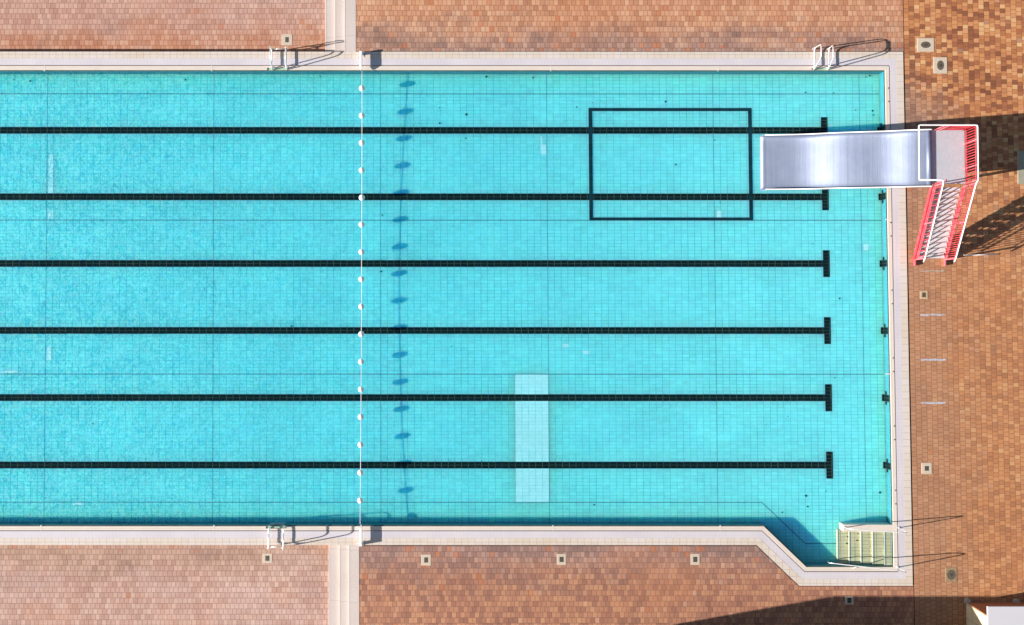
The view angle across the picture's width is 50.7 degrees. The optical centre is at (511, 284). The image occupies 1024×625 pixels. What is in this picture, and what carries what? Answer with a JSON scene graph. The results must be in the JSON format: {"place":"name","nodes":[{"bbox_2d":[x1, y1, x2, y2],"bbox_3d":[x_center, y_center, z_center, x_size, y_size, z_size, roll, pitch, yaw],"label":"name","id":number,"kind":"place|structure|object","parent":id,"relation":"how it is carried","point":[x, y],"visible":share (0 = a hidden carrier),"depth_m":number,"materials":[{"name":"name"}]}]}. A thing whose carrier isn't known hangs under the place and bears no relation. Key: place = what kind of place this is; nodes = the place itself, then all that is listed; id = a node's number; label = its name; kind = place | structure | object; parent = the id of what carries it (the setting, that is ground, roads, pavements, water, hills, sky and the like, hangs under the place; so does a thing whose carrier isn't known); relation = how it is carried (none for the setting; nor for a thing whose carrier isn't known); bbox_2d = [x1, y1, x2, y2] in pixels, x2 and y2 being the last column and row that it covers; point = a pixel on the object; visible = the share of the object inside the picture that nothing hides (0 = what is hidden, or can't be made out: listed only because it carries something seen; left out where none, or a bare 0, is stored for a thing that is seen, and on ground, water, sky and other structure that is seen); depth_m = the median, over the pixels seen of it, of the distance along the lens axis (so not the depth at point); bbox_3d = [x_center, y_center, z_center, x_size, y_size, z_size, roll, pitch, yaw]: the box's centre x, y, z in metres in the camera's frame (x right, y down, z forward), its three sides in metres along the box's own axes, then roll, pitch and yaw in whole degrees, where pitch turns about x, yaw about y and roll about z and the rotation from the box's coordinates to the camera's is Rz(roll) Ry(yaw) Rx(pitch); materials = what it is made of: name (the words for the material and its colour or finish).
{"place":"outdoors","nodes":[
{"label":"outdoors","id":0,"kind":"place"},
{"bbox_2d":[0,0,324,51],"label":"paving","id":1,"kind":"structure","parent":0,"point":[144,25],"depth_m":40.63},
{"bbox_2d":[270,45,290,69],"bbox_3d":[-8.589,-8.352,39.954,0.698,1.279,0.885,0,88,0],"label":"pool ladder","id":2,"kind":"object","parent":1,"relation":"on","point":[271,49],"visible":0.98,"depth_m":39.99,"materials":[{"name":"silver metal"}]},
{"bbox_2d":[282,34,291,44],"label":"drain","id":3,"kind":"object","parent":1,"relation":"on","point":[286,39],"visible":1,"depth_m":40.61,"materials":[{"name":"concrete"}]},
{"bbox_2d":[0,545,328,624],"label":"paving","id":4,"kind":"structure","parent":0,"point":[143,585],"depth_m":40.05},
{"bbox_2d":[263,553,271,562],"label":"drain","id":5,"kind":"object","parent":4,"relation":"on","point":[267,557],"visible":1,"depth_m":40.07,"materials":[{"name":"concrete"}]},
{"bbox_2d":[267,524,286,549],"bbox_3d":[-8.567,9.248,39.426,0.748,1.349,0.885,0,88,0],"label":"pool ladder","id":6,"kind":"object","parent":4,"relation":"on","point":[269,528],"visible":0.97,"depth_m":39.30,"materials":[{"name":"silver metal"}]},
{"bbox_2d":[0,74,886,562],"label":"pool floor","id":7,"kind":"structure","parent":0,"point":[338,296],"depth_m":40.36,"materials":[{"name":"tile"}]},
{"bbox_2d":[0,117,832,478],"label":"lane line","id":8,"kind":"object","parent":7,"relation":"on","point":[826,331],"visible":0.91,"depth_m":40.39,"materials":[{"name":"black tile"}]},
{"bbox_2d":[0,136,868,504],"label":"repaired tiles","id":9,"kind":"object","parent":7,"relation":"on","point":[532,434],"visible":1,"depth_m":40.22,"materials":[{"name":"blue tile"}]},
{"bbox_2d":[0,74,883,543],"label":"movement joint","id":10,"kind":"object","parent":7,"relation":"on","point":[212,502],"visible":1,"depth_m":40.28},
{"bbox_2d":[3,75,880,546],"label":"debris","id":11,"kind":"object","parent":7,"relation":"on","point":[439,123],"visible":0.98,"depth_m":40.50,"materials":[{"name":"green plant"}]},
{"bbox_2d":[0,68,892,565],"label":"pool wall","id":12,"kind":"structure","parent":7,"relation":"on","point":[886,352],"depth_m":40.17,"materials":[{"name":"tile"}]},
{"bbox_2d":[0,66,897,570],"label":"pool lip","id":13,"kind":"object","parent":12,"relation":"on","point":[894,486],"visible":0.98,"depth_m":39.83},
{"bbox_2d":[40,66,891,530],"bbox_3d":[-1.667,0.470,39.898,31.434,0.007,17.160,0,88,0],"label":"lip seal","id":14,"kind":"object","parent":13,"relation":"on","point":[552,526],"visible":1,"depth_m":39.66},
{"bbox_2d":[0,65,897,571],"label":"overflow slot","id":15,"kind":"object","parent":12,"relation":"attached to","point":[516,65],"visible":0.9,"depth_m":39.94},
{"bbox_2d":[266,68,827,527],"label":"ladder recess","id":16,"kind":"object","parent":12,"relation":"on","point":[284,68],"visible":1,"depth_m":40.16,"materials":[{"name":"tile"}]},
{"bbox_2d":[877,123,889,471],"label":"wall target","id":17,"kind":"object","parent":12,"relation":"attached to","point":[884,331],"depth_m":40.21,"materials":[{"name":"black tile"}]},
{"bbox_2d":[588,108,752,220],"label":"floor rectangle","id":18,"kind":"object","parent":7,"relation":"on","point":[592,218],"visible":1,"depth_m":40.49,"materials":[{"name":"black tile"}]},
{"bbox_2d":[836,529,891,564],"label":"pool steps","id":19,"kind":"structure","parent":7,"relation":"on","point":[857,549],"depth_m":39.85,"materials":[{"name":"tile"}]},
{"bbox_2d":[839,522,892,531],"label":"pool divider wall","id":20,"kind":"structure","parent":7,"relation":"on","point":[881,526],"depth_m":39.66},
{"bbox_2d":[843,526,906,532],"bbox_3d":[13.199,8.928,39.215,2.103,0.910,0.119,0,88,0],"label":"handrail","id":21,"kind":"object","parent":20,"relation":"on","point":[844,527],"visible":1,"depth_m":39.15,"materials":[{"name":"silver metal"}]},
{"bbox_2d":[356,0,903,51],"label":"paving","id":22,"kind":"structure","parent":0,"point":[617,25],"depth_m":40.19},
{"bbox_2d":[359,545,913,624],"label":"paving","id":23,"kind":"structure","parent":0,"point":[588,585],"depth_m":39.61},
{"bbox_2d":[421,554,430,564],"bbox_3d":[-3.150,10.119,39.658,0.360,0.062,0.403,0,88,0],"label":"drain","id":24,"kind":"object","parent":23,"relation":"on","point":[425,559],"visible":1,"depth_m":39.63,"materials":[{"name":"concrete"}]},
{"bbox_2d":[557,554,565,564],"bbox_3d":[1.815,10.098,39.659,0.339,0.062,0.403,0,88,0],"label":"drain","id":25,"kind":"object","parent":23,"relation":"on","point":[561,559],"visible":1,"depth_m":39.63,"materials":[{"name":"concrete"}]},
{"bbox_2d":[691,554,699,564],"bbox_3d":[6.718,10.099,39.660,0.339,0.062,0.403,0,88,0],"label":"drain","id":26,"kind":"object","parent":23,"relation":"on","point":[695,559],"visible":1,"depth_m":39.63,"materials":[{"name":"concrete"}]},
{"bbox_2d":[845,596,853,603],"bbox_3d":[12.359,11.589,39.619,0.318,0.062,0.297,0,88,0],"label":"drain","id":27,"kind":"object","parent":23,"relation":"on","point":[849,599],"visible":1,"depth_m":39.59,"materials":[{"name":"concrete"}]},
{"bbox_2d":[756,545,795,582],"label":"terrace base","id":28,"kind":"object","parent":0,"point":[775,563],"depth_m":40.17,"materials":[{"name":"grey concrete"}]},
{"bbox_2d":[325,0,355,51],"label":"steps","id":29,"kind":"structure","parent":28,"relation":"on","point":[340,25],"depth_m":40.32,"materials":[{"name":"concrete"}]},
{"bbox_2d":[329,545,358,624],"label":"steps","id":30,"kind":"structure","parent":28,"relation":"on","point":[343,584],"depth_m":39.75,"materials":[{"name":"concrete"}]},
{"bbox_2d":[0,52,912,585],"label":"coping","id":31,"kind":"object","parent":28,"relation":"on","point":[758,542],"visible":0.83,"depth_m":39.82,"materials":[{"name":"tile"}]},
{"bbox_2d":[359,525,363,545],"bbox_3d":[-5.515,9.172,39.522,0.180,0.262,0.801,0,88,0],"label":"line bracket","id":32,"kind":"object","parent":31,"relation":"on","point":[361,542],"visible":1,"depth_m":39.40,"materials":[{"name":"white metal"}]},
{"bbox_2d":[359,51,363,69],"bbox_3d":[-5.586,-8.248,40.010,0.180,0.262,0.726,0,88,0],"label":"line bracket","id":33,"kind":"object","parent":31,"relation":"on","point":[361,54],"visible":1,"depth_m":39.88,"materials":[{"name":"white metal"}]},
{"bbox_2d":[360,244,361,514],"bbox_3d":[-5.549,0.444,39.810,0.018,0.143,16.664,0,88,0],"label":"float line","id":34,"kind":"object","parent":33,"relation":"attached to","point":[361,365],"visible":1,"depth_m":39.81,"materials":[{"name":"plastic"}]},
{"bbox_2d":[358,414,363,419],"bbox_3d":[-5.550,4.880,39.713,0.220,0.220,0.220,0,88,0],"label":"float ball","id":35,"kind":"object","parent":34,"relation":"hanging from","point":[360,416],"visible":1,"depth_m":39.64,"materials":[{"name":"white plastic"}]},
{"bbox_2d":[358,442,363,447],"bbox_3d":[-5.550,5.898,39.666,0.220,0.220,0.220,0,88,0],"label":"float ball","id":36,"kind":"object","parent":34,"relation":"hanging from","point":[360,444],"visible":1,"depth_m":39.59,"materials":[{"name":"white plastic"}]},
{"bbox_2d":[359,140,364,145],"bbox_3d":[-5.548,-5.218,39.973,0.220,0.220,0.220,0,88,0],"label":"float ball","id":37,"kind":"object","parent":34,"relation":"hanging from","point":[361,142],"visible":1,"depth_m":39.90,"materials":[{"name":"white plastic"}]},
{"bbox_2d":[0,58,905,578],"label":"overflow grating","id":38,"kind":"object","parent":31,"relation":"on","point":[792,564],"visible":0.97,"depth_m":39.78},
{"bbox_2d":[827,560,905,572],"bbox_3d":[12.906,10.343,39.355,2.577,1.340,0.212,2,88,0],"label":"handrail","id":39,"kind":"object","parent":38,"relation":"on","point":[897,567],"visible":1,"depth_m":39.16,"materials":[{"name":"silver metal"}]},
{"bbox_2d":[812,44,833,69],"bbox_3d":[11.469,-8.357,39.812,0.624,1.368,0.885,0,88,0],"label":"pool ladder","id":40,"kind":"object","parent":31,"relation":"on","point":[829,63],"visible":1,"depth_m":39.99,"materials":[{"name":"silver metal"}]},
{"bbox_2d":[903,0,1023,624],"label":"paving","id":41,"kind":"structure","parent":0,"point":[967,494],"depth_m":39.88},
{"bbox_2d":[759,124,978,265],"bbox_3d":[12.589,-3.126,38.286,6.837,3.567,4.800,0,88,0],"label":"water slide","id":42,"kind":"object","parent":41,"relation":"on","point":[918,157],"visible":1,"depth_m":38.43,"materials":[{"name":"metal"}]},
{"bbox_2d":[920,291,927,298],"bbox_3d":[15.209,0.400,39.933,0.297,0.062,0.318,0,88,0],"label":"drain","id":43,"kind":"object","parent":41,"relation":"on","point":[923,294],"visible":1,"depth_m":39.91,"materials":[{"name":"concrete"}]},
{"bbox_2d":[917,38,933,51],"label":"drain","id":44,"kind":"object","parent":41,"relation":"on","point":[925,44],"visible":1,"depth_m":40.16,"materials":[{"name":"concrete"}]},
{"bbox_2d":[921,463,931,473],"bbox_3d":[15.246,6.776,39.754,0.382,0.062,0.403,0,88,0],"label":"drain","id":45,"kind":"object","parent":41,"relation":"on","point":[926,468],"visible":1,"depth_m":39.73,"materials":[{"name":"concrete"}]},
{"bbox_2d":[920,270,945,403],"bbox_3d":[15.532,1.946,39.871,0.940,0.004,4.953,0,88,0],"label":"painted dash","id":46,"kind":"object","parent":41,"relation":"on","point":[932,359],"visible":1,"depth_m":39.84,"materials":[{"name":"paint"}]},
{"bbox_2d":[933,57,946,73],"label":"drain","id":47,"kind":"object","parent":41,"relation":"on","point":[940,65],"visible":1,"depth_m":40.14,"materials":[{"name":"concrete"}]},
{"bbox_2d":[945,567,956,581],"bbox_3d":[16.101,10.658,39.644,0.424,0.066,0.530,0,88,0],"label":"drain","id":48,"kind":"object","parent":41,"relation":"on","point":[950,574],"visible":1,"depth_m":39.62,"materials":[{"name":"concrete"}]},
{"bbox_2d":[964,598,970,603],"bbox_3d":[16.674,11.609,39.585,0.257,0.070,0.195,0,88,0],"label":"footing","id":49,"kind":"object","parent":41,"relation":"on","point":[967,600],"visible":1,"depth_m":39.55,"materials":[{"name":"concrete"}]},
{"bbox_2d":[963,254,997,255],"bbox_3d":[17.302,-1.083,39.926,1.263,0.040,0.040,-2,88,0],"label":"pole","id":50,"kind":"object","parent":41,"relation":"on","point":[979,254],"visible":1,"depth_m":39.91,"materials":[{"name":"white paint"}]},
{"bbox_2d":[966,602,1023,624],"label":"kiosk","id":51,"kind":"object","parent":41,"relation":"on","point":[994,613],"visible":1,"depth_m":37.66,"materials":[{"name":"white paint"}]},
{"bbox_2d":[1017,151,1023,183],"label":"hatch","id":52,"kind":"object","parent":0,"point":[1020,161],"visible":1,"depth_m":40.03,"materials":[{"name":"white metal"}]},
{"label":"water","id":53,"kind":"structure","parent":0,"visible":0},
{"bbox_2d":[0,70,892,566],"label":"waterline","id":54,"kind":"object","parent":53,"relation":"on","point":[572,70],"visible":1,"depth_m":39.88,"materials":[{"name":"tile"}]}
]}

